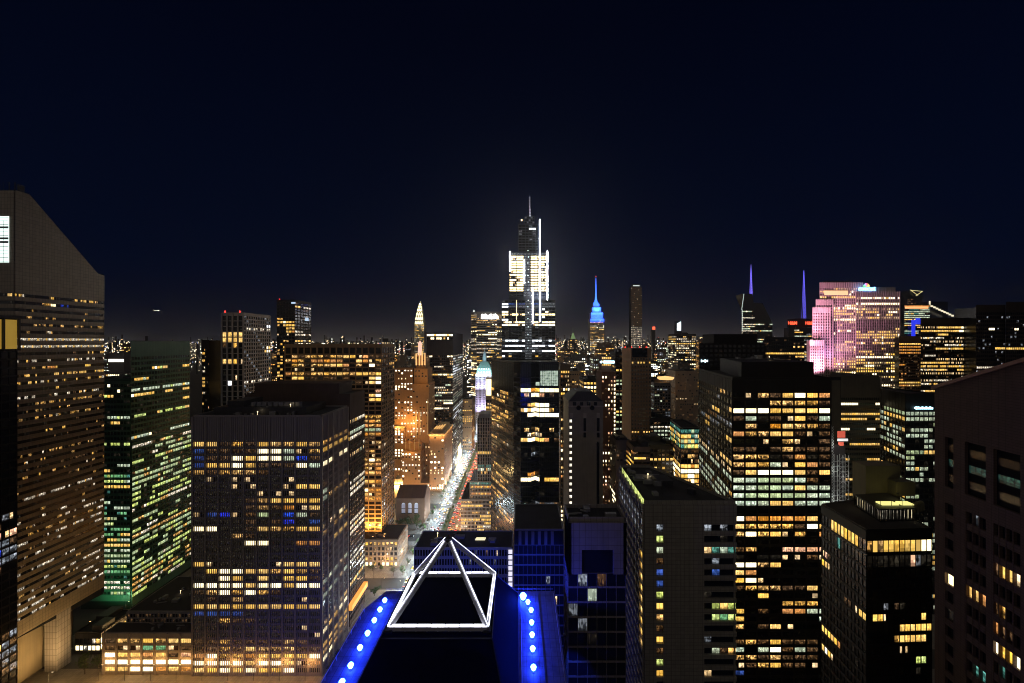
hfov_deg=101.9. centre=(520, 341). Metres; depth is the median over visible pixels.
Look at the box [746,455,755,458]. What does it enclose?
window
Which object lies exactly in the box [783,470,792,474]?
window
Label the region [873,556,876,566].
window
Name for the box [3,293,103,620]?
window
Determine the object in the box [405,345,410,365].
city block
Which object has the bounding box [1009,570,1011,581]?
window
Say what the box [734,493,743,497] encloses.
window
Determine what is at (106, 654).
window
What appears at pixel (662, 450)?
window
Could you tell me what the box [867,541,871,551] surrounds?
window
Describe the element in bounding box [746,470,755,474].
window
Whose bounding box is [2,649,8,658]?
window
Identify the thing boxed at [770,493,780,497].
window
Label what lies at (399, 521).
bushy tree
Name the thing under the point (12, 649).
window
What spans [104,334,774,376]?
distant city
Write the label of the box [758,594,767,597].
window
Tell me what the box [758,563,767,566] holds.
window
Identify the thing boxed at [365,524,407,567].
grid podium
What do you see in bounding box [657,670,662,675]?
window
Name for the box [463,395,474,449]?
street corner block
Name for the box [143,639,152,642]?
window
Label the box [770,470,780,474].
window
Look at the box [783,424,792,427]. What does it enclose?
window
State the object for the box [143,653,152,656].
window
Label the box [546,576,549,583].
window
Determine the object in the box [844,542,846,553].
window
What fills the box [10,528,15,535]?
window
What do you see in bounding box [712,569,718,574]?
window
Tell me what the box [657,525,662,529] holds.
window
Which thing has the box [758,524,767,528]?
window
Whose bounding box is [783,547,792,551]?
window
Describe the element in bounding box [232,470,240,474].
window
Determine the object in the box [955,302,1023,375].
twin step block
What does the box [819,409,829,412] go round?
window
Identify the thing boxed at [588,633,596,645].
window
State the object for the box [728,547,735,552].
window
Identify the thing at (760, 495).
window
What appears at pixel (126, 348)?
city block
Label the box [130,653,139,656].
window
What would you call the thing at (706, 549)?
window
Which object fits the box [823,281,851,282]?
roof windows
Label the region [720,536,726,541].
window
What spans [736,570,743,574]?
window
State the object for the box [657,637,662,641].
window
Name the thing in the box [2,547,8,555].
window
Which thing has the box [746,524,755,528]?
window
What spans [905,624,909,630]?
window
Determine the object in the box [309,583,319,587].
window
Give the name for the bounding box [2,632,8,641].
window
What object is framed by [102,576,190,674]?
office podium
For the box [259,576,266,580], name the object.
window
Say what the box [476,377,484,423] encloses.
dark windows
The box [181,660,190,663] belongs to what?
window
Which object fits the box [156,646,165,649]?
window
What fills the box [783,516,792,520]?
window
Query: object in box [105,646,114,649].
window
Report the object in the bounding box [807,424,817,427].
window
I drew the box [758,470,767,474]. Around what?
window
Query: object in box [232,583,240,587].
window
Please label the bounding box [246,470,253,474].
window
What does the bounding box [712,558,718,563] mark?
window
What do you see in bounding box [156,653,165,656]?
window
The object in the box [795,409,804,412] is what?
window
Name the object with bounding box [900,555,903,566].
window
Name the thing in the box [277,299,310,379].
tall slim tower
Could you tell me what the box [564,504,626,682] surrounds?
granite block
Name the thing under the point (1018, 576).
window
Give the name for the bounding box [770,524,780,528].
window
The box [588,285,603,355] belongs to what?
spired tower
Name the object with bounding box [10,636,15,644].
window
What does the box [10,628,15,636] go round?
window
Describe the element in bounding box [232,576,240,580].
window
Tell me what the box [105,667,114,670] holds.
window
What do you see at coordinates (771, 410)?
window
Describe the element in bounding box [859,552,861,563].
window
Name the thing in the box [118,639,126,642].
window
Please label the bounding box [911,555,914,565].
window
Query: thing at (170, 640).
window
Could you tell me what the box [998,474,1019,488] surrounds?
window
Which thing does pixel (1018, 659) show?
window
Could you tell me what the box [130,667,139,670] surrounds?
window
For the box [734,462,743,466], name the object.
window
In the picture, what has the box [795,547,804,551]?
window
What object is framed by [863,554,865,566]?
window
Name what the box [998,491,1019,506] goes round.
window
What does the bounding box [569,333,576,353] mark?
green crown tower
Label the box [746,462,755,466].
window
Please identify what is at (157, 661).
window
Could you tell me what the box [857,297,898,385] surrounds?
dark windows
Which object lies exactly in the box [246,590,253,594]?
window
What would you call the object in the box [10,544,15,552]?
window
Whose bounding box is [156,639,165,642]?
window
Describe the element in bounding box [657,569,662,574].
window
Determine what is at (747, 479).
window
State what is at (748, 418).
window
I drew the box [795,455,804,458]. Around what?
window
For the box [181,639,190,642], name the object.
window
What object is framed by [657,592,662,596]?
window
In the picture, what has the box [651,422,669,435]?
window
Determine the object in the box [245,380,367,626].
dark slab
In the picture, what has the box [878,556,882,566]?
window
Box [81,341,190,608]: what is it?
green tower
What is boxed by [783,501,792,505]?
window
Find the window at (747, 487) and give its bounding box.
[746,486,755,489]
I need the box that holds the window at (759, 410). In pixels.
[758,409,767,412]
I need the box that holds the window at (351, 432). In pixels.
[350,415,363,604]
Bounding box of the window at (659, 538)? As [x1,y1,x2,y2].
[657,536,662,541]
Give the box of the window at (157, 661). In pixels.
[156,660,165,663]
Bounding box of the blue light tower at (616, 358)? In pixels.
[609,348,621,431]
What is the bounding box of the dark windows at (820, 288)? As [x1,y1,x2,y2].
[820,288,861,370]
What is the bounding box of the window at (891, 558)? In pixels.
[889,556,893,566]
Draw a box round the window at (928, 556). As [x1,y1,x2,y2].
[927,555,930,565]
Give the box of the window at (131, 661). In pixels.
[130,660,139,663]
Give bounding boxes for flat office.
[650,409,671,439]
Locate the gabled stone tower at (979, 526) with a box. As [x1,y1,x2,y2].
[931,357,1023,682]
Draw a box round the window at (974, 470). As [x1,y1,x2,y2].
[969,465,985,477]
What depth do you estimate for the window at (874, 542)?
150.08 m
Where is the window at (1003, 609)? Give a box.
[1002,606,1004,617]
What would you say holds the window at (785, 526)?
in the dark office tower at (765, 444)
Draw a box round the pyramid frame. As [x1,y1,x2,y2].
[384,535,497,632]
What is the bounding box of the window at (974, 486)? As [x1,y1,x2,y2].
[969,481,985,493]
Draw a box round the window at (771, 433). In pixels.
[770,432,780,435]
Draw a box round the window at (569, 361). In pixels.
[569,361,584,373]
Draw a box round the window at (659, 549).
[657,547,662,552]
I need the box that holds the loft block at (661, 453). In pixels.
[638,433,672,474]
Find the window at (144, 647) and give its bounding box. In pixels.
[143,646,152,649]
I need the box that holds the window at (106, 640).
[105,639,114,642]
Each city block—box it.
[104,354,108,371]
[121,344,130,351]
[271,351,276,362]
[271,362,276,380]
[272,364,276,380]
[382,338,389,343]
[395,354,399,366]
[397,355,409,367]
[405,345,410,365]
[411,345,413,365]
[467,353,470,395]
[557,349,572,362]
[563,357,570,363]
[569,354,585,375]
[578,349,589,369]
[590,355,605,376]
[595,343,605,356]
[604,342,614,355]
[651,359,657,378]
[657,345,667,368]
[662,359,667,373]
[672,360,689,368]
[696,339,702,368]
[698,394,698,425]
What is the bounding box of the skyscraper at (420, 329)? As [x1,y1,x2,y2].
[414,302,425,362]
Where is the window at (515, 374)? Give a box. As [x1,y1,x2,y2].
[492,373,558,529]
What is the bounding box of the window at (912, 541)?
[911,540,914,550]
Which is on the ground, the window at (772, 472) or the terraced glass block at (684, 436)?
the terraced glass block at (684, 436)
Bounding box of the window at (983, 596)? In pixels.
[982,594,985,605]
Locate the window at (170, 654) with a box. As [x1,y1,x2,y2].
[169,653,177,656]
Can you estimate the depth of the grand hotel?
562.00 m
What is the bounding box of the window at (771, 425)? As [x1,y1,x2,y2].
[770,424,780,427]
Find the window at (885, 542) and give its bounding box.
[884,541,887,551]
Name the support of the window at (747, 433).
in the dark office tower at (765, 444)
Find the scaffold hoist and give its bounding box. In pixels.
[832,426,848,501]
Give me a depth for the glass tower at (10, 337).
210.75 m
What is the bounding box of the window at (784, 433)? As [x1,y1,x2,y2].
[783,432,792,435]
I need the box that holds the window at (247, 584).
[246,583,253,587]
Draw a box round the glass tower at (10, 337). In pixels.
[0,315,20,682]
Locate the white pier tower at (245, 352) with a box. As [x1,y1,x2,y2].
[221,311,270,405]
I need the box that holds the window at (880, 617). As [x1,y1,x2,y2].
[878,614,882,620]
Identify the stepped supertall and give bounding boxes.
[502,196,554,359]
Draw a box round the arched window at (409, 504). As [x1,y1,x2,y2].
[408,503,411,512]
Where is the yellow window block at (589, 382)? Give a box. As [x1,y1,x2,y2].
[579,375,596,394]
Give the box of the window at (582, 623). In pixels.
[578,619,586,630]
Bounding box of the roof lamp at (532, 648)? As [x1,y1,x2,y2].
[530,645,534,653]
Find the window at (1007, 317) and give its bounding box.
[979,316,1023,370]
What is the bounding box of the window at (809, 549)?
[807,547,817,551]
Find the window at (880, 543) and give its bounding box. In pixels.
[878,541,882,551]
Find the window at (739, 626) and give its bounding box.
[736,624,743,628]
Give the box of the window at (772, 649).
[770,647,780,651]
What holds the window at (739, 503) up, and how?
in the dark office tower at (765, 444)
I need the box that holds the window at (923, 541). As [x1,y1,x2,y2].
[922,540,925,550]
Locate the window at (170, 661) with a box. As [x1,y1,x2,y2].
[169,660,177,663]
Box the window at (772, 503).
[770,501,780,505]
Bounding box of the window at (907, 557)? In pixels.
[905,555,909,565]
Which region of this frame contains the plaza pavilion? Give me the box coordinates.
[75,606,128,653]
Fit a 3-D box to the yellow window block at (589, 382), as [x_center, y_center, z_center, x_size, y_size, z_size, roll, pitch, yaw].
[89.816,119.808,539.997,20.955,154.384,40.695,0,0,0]
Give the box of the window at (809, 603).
[807,601,817,605]
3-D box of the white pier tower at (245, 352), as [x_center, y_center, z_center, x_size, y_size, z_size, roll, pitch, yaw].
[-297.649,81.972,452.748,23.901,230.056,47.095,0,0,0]
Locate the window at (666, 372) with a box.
[666,372,697,420]
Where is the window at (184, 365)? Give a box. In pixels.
[104,364,190,596]
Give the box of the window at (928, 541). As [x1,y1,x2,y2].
[927,540,930,550]
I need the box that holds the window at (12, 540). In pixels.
[10,536,15,543]
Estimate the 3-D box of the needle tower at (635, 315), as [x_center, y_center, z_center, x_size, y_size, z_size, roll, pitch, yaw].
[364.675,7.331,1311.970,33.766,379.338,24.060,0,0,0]
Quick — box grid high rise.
[668,332,695,370]
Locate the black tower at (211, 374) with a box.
[202,340,220,412]
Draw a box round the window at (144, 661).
[143,660,152,663]
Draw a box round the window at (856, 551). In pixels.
[855,549,857,560]
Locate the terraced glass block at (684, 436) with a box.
[670,418,698,484]
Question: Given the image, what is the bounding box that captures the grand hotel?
[395,341,453,490]
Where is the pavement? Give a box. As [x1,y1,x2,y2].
[21,430,934,682]
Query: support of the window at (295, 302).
in the tall slim tower at (293, 321)
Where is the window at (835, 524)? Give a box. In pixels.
[834,521,836,532]
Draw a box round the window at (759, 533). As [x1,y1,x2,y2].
[758,532,767,535]
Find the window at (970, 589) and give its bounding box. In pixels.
[969,586,971,597]
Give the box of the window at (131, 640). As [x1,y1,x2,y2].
[130,639,139,642]
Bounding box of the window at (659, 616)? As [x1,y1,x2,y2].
[657,614,662,619]
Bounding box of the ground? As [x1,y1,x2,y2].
[42,348,934,668]
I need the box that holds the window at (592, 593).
[588,589,596,600]
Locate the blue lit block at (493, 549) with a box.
[414,526,512,587]
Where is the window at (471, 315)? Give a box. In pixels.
[471,315,501,405]
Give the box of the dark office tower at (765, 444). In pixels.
[699,355,831,682]
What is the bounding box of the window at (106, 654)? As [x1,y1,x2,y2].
[105,653,114,656]
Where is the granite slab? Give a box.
[618,465,736,682]
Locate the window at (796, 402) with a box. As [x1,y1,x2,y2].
[795,401,804,404]
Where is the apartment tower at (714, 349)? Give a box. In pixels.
[699,334,765,369]
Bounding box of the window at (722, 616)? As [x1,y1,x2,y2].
[720,614,726,619]
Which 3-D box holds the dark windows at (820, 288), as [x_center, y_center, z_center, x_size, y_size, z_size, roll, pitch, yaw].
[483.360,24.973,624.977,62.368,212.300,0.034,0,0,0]
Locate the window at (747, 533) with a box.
[746,532,755,535]
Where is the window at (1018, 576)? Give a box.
[1017,574,1019,586]
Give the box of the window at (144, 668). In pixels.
[143,667,152,670]
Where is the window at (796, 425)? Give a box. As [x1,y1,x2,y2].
[795,424,804,427]
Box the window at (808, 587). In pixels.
[807,586,817,589]
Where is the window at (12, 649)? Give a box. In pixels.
[10,645,15,653]
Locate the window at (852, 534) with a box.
[851,532,853,543]
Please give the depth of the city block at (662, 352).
1502.88 m
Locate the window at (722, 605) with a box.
[720,603,726,608]
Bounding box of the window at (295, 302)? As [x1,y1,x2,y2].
[277,302,307,350]
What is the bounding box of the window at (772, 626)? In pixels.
[770,624,780,628]
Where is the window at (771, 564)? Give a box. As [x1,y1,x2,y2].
[770,563,780,566]
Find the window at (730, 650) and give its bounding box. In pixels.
[728,648,735,652]
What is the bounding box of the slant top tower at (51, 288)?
[0,182,103,682]
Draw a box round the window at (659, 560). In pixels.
[657,558,662,563]
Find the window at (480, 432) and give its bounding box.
[461,432,490,529]
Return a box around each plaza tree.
[75,651,93,673]
[93,652,101,670]
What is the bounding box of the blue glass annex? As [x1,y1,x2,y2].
[514,504,563,654]
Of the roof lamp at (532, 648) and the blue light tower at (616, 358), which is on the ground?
the blue light tower at (616, 358)
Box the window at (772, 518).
[770,516,780,520]
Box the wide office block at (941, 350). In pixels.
[920,318,963,392]
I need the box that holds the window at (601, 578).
[597,574,605,585]
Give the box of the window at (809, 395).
[807,393,817,397]
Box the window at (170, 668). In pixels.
[169,667,177,670]
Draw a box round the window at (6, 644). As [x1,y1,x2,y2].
[2,640,8,649]
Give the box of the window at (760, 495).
[758,493,767,497]
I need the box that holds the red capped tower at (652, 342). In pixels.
[651,327,654,359]
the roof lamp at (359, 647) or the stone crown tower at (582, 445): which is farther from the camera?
the stone crown tower at (582, 445)
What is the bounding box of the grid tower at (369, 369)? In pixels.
[284,344,394,531]
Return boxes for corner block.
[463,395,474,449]
[626,438,649,464]
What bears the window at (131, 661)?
in the office podium at (155, 628)
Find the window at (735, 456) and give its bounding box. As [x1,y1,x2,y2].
[734,455,743,458]
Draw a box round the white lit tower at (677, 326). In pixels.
[674,321,681,333]
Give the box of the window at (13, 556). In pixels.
[10,553,15,560]
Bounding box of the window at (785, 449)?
[783,447,792,451]
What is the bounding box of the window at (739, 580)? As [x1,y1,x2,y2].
[736,578,743,582]
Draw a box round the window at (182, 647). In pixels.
[181,646,190,649]
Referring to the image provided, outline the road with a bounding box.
[400,434,476,590]
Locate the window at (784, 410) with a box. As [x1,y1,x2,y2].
[783,409,792,412]
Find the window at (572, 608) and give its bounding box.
[568,604,576,615]
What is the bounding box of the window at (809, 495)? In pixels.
[807,493,817,497]
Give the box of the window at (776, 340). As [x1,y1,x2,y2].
[765,340,801,360]
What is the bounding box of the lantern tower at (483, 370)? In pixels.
[475,347,490,433]
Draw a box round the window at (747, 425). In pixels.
[746,424,755,427]
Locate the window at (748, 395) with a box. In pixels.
[700,388,829,674]
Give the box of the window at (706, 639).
[704,637,710,641]
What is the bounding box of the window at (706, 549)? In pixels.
[704,547,710,552]
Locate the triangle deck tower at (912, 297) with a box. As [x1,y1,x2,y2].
[900,290,922,304]
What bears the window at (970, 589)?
in the gabled stone tower at (979, 526)
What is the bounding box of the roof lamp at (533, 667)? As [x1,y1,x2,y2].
[531,664,535,673]
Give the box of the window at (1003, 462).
[998,457,1019,470]
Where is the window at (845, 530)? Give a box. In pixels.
[844,528,846,538]
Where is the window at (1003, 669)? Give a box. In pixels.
[1002,666,1004,677]
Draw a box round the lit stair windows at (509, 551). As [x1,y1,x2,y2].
[508,550,511,586]
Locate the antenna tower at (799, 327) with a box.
[784,270,811,360]
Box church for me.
[395,473,429,522]
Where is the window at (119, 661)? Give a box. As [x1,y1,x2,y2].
[118,660,126,663]
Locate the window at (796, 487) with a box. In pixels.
[795,486,804,489]
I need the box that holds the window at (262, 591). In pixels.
[259,590,266,594]
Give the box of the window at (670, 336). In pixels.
[669,336,694,369]
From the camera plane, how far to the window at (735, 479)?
216.94 m
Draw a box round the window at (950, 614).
[948,609,952,620]
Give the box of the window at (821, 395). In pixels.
[819,393,829,397]
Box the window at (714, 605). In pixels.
[712,603,718,608]
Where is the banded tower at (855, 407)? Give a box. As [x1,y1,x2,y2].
[830,372,879,499]
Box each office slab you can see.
[191,397,348,675]
[764,337,803,360]
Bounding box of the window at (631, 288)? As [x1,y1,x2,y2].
[631,288,641,347]
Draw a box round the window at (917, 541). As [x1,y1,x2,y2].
[916,540,919,550]
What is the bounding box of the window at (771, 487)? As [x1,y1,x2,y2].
[770,486,780,489]
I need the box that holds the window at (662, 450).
[658,450,672,468]
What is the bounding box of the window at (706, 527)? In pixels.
[704,525,710,529]
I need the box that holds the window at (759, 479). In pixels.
[758,478,767,481]
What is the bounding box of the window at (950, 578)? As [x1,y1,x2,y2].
[948,574,952,585]
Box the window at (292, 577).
[285,576,293,580]
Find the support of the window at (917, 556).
in the penthouse glass tower at (876, 584)
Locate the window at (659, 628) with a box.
[657,626,662,630]
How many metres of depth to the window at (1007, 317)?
426.92 m
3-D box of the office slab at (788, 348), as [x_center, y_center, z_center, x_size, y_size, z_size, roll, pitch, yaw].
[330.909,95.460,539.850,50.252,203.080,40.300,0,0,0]
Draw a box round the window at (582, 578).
[578,574,586,585]
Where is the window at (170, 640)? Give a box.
[169,639,177,642]
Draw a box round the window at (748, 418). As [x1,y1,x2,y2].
[746,416,755,420]
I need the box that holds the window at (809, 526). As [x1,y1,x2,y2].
[807,524,817,528]
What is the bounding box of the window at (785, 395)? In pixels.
[783,393,792,397]
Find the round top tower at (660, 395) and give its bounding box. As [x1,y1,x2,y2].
[651,376,673,417]
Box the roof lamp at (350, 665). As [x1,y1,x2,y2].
[348,662,353,670]
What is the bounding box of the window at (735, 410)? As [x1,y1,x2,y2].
[734,409,743,412]
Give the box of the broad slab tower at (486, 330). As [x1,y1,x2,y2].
[471,312,501,427]
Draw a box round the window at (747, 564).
[746,563,755,566]
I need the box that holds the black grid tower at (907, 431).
[880,387,934,614]
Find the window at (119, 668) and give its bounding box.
[118,667,126,670]
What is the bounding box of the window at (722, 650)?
[720,648,726,652]
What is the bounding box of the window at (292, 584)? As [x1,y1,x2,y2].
[285,583,293,587]
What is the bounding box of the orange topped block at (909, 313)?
[900,304,929,335]
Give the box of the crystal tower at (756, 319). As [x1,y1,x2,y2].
[736,271,771,342]
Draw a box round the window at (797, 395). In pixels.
[795,393,804,397]
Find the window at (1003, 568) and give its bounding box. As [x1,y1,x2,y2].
[1002,566,1004,577]
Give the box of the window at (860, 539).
[859,537,861,548]
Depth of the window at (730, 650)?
149.90 m
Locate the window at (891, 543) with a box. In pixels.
[889,540,893,551]
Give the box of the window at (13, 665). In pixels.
[10,661,15,670]
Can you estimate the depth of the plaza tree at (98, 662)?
247.12 m
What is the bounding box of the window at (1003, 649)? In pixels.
[1002,646,1004,657]
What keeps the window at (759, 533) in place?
in the dark office tower at (765, 444)
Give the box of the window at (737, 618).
[736,617,743,620]
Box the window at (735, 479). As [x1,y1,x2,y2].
[734,478,743,481]
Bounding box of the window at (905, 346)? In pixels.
[899,346,918,388]
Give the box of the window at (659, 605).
[657,603,662,608]
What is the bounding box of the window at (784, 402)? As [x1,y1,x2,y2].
[783,401,792,404]
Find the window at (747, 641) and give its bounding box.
[746,640,755,643]
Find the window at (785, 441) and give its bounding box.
[783,439,792,443]
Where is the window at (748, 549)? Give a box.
[746,547,755,551]
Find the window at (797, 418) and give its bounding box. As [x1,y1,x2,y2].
[795,416,804,420]
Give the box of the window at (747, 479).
[746,478,755,481]
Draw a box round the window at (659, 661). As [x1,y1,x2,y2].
[657,659,662,663]
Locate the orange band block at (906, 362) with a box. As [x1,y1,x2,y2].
[894,336,919,390]
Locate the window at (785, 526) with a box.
[783,524,792,528]
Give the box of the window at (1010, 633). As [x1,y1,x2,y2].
[1009,631,1011,642]
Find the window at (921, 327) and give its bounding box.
[921,327,962,391]
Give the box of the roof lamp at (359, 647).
[357,644,362,652]
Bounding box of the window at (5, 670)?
[2,666,8,675]
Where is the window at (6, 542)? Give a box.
[2,539,8,546]
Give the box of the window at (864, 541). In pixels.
[863,539,865,551]
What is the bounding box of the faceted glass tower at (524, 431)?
[491,359,558,573]
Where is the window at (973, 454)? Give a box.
[969,449,985,461]
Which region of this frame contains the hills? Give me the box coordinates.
[105,341,667,347]
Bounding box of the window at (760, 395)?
[758,393,767,397]
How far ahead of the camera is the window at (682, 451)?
353.50 m
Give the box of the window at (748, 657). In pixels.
[746,655,755,659]
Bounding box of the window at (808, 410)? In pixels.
[807,409,817,412]
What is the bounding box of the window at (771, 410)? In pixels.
[770,409,780,412]
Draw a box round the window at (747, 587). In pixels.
[746,586,755,589]
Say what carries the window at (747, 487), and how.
in the dark office tower at (765, 444)
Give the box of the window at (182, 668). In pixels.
[181,667,190,670]
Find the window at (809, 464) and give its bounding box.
[807,462,817,466]
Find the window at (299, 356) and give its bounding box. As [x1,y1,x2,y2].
[295,354,393,525]
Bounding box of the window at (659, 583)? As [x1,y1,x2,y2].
[657,581,662,585]
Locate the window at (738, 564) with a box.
[736,563,743,566]
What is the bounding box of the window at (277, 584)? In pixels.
[272,583,279,587]
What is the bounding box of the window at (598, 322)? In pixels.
[590,322,603,353]
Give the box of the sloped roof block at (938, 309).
[911,301,953,335]
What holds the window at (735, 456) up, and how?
in the dark office tower at (765, 444)
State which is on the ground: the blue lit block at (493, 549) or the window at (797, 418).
the blue lit block at (493, 549)
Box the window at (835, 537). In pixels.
[822,514,919,673]
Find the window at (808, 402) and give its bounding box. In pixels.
[807,401,817,404]
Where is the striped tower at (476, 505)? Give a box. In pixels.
[461,410,490,529]
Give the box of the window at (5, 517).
[2,513,8,521]
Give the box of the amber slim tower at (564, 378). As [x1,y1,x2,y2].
[559,363,569,523]
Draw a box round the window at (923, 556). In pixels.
[922,555,925,565]
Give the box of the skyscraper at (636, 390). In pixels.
[622,347,650,439]
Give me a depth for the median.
535.41 m
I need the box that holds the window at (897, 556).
[895,555,898,566]
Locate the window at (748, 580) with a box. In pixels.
[746,578,755,582]
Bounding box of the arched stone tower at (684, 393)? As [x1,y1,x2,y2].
[666,367,697,424]
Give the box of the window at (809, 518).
[807,516,817,520]
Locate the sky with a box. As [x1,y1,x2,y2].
[0,0,1023,341]
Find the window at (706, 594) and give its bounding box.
[704,592,710,596]
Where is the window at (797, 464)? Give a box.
[795,462,804,466]
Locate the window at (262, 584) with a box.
[259,583,266,587]
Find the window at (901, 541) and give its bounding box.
[900,540,903,550]
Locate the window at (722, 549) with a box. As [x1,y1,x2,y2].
[720,547,726,552]
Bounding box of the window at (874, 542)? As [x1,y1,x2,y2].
[873,541,876,551]
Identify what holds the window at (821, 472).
in the dark office tower at (765, 444)
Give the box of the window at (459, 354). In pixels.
[433,354,459,460]
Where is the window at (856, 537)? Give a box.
[855,534,857,545]
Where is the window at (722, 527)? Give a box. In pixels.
[720,525,726,529]
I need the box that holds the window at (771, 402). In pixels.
[770,401,780,404]
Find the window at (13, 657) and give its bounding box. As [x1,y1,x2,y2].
[10,653,15,661]
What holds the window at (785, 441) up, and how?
in the dark office tower at (765, 444)
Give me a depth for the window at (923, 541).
151.00 m
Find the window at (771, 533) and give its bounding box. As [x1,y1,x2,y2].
[770,532,780,535]
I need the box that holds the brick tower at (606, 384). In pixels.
[597,356,615,503]
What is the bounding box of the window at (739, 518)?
[737,516,743,520]
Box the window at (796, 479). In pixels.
[795,478,804,481]
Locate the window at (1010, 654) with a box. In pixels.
[1009,651,1011,662]
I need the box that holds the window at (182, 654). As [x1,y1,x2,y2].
[181,653,190,656]
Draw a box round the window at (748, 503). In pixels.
[746,501,755,505]
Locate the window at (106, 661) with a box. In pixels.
[105,660,114,663]
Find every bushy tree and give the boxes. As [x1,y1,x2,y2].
[371,585,380,595]
[395,518,405,523]
[402,516,412,525]
[412,514,421,527]
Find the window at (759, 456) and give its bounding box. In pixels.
[758,455,767,458]
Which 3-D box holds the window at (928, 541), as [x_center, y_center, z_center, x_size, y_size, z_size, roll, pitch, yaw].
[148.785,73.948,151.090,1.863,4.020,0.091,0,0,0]
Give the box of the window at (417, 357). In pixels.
[395,357,448,488]
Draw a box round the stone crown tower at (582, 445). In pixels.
[563,388,603,527]
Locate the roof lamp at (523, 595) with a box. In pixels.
[520,592,526,601]
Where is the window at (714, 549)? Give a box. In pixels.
[712,547,718,552]
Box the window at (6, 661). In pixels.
[2,657,8,666]
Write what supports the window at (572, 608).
in the granite block at (595, 554)
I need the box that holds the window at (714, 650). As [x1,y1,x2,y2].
[712,648,718,652]
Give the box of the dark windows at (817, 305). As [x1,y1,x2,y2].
[817,305,831,370]
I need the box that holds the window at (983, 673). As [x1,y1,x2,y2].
[982,671,985,682]
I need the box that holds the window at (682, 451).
[670,422,698,473]
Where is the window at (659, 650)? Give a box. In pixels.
[657,648,662,652]
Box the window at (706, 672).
[704,670,710,675]
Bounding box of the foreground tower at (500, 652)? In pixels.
[321,575,566,682]
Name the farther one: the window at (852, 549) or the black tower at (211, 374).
the black tower at (211, 374)
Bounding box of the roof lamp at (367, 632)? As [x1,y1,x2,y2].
[365,630,369,637]
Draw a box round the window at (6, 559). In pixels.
[2,556,8,563]
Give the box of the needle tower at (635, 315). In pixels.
[629,284,641,347]
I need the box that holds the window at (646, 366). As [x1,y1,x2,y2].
[632,366,649,439]
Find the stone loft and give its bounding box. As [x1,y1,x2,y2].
[610,432,628,503]
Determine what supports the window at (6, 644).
in the glass tower at (10, 337)
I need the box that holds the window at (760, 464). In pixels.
[758,462,767,466]
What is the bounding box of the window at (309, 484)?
[309,484,319,488]
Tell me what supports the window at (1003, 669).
in the gabled stone tower at (979, 526)
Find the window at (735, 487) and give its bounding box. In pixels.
[734,486,743,489]
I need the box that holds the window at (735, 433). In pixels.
[734,432,743,435]
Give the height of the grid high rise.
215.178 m
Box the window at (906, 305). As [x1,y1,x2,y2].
[904,305,929,333]
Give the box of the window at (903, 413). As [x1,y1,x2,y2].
[881,406,934,608]
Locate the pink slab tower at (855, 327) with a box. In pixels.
[807,281,899,387]
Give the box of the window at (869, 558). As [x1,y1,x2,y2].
[867,556,871,567]
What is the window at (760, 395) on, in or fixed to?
in the dark office tower at (765, 444)
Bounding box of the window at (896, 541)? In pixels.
[895,540,898,551]
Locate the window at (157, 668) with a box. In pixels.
[156,667,165,670]
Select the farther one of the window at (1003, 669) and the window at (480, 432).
the window at (480, 432)
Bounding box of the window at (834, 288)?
[823,288,898,387]
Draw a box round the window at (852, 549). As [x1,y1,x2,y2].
[851,546,853,557]
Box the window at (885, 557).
[884,556,887,566]
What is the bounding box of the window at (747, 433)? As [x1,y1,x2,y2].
[746,432,755,435]
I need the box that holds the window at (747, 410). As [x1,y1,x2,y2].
[746,409,755,412]
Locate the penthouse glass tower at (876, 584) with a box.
[821,461,931,682]
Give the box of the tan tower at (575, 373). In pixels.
[570,367,580,389]
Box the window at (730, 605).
[728,603,735,608]
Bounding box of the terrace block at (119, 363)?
[104,352,130,376]
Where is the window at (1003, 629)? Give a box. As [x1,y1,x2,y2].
[1002,626,1004,637]
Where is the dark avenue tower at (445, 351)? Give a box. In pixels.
[427,333,462,472]
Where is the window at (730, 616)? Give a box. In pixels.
[728,614,735,619]
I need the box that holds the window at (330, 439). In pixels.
[195,429,346,671]
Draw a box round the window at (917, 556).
[916,555,919,565]
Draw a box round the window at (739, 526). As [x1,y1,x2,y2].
[736,524,743,528]
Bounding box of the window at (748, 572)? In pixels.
[746,570,755,574]
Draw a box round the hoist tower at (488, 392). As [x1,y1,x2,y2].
[486,376,490,409]
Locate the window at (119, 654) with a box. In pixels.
[118,653,126,656]
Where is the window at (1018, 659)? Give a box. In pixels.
[1017,657,1019,668]
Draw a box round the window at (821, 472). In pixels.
[819,470,829,474]
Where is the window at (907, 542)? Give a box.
[905,540,909,550]
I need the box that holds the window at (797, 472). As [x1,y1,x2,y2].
[795,470,804,474]
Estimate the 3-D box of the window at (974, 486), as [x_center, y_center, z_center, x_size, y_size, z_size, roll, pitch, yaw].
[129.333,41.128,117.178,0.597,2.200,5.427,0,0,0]
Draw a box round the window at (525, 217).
[502,217,554,358]
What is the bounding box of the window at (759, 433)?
[758,432,767,435]
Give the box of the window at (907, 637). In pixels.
[905,635,909,641]
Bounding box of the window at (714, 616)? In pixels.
[712,614,718,619]
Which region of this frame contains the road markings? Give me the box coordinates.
[407,454,474,577]
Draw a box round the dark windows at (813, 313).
[813,313,828,375]
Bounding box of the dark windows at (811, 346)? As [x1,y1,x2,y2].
[811,346,822,375]
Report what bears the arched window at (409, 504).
in the church
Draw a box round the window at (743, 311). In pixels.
[742,311,771,341]
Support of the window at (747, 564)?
in the dark office tower at (765, 444)
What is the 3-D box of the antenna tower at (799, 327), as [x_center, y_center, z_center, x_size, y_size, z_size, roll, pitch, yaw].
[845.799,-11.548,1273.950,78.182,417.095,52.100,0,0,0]
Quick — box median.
[442,449,476,529]
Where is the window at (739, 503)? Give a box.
[736,501,743,505]

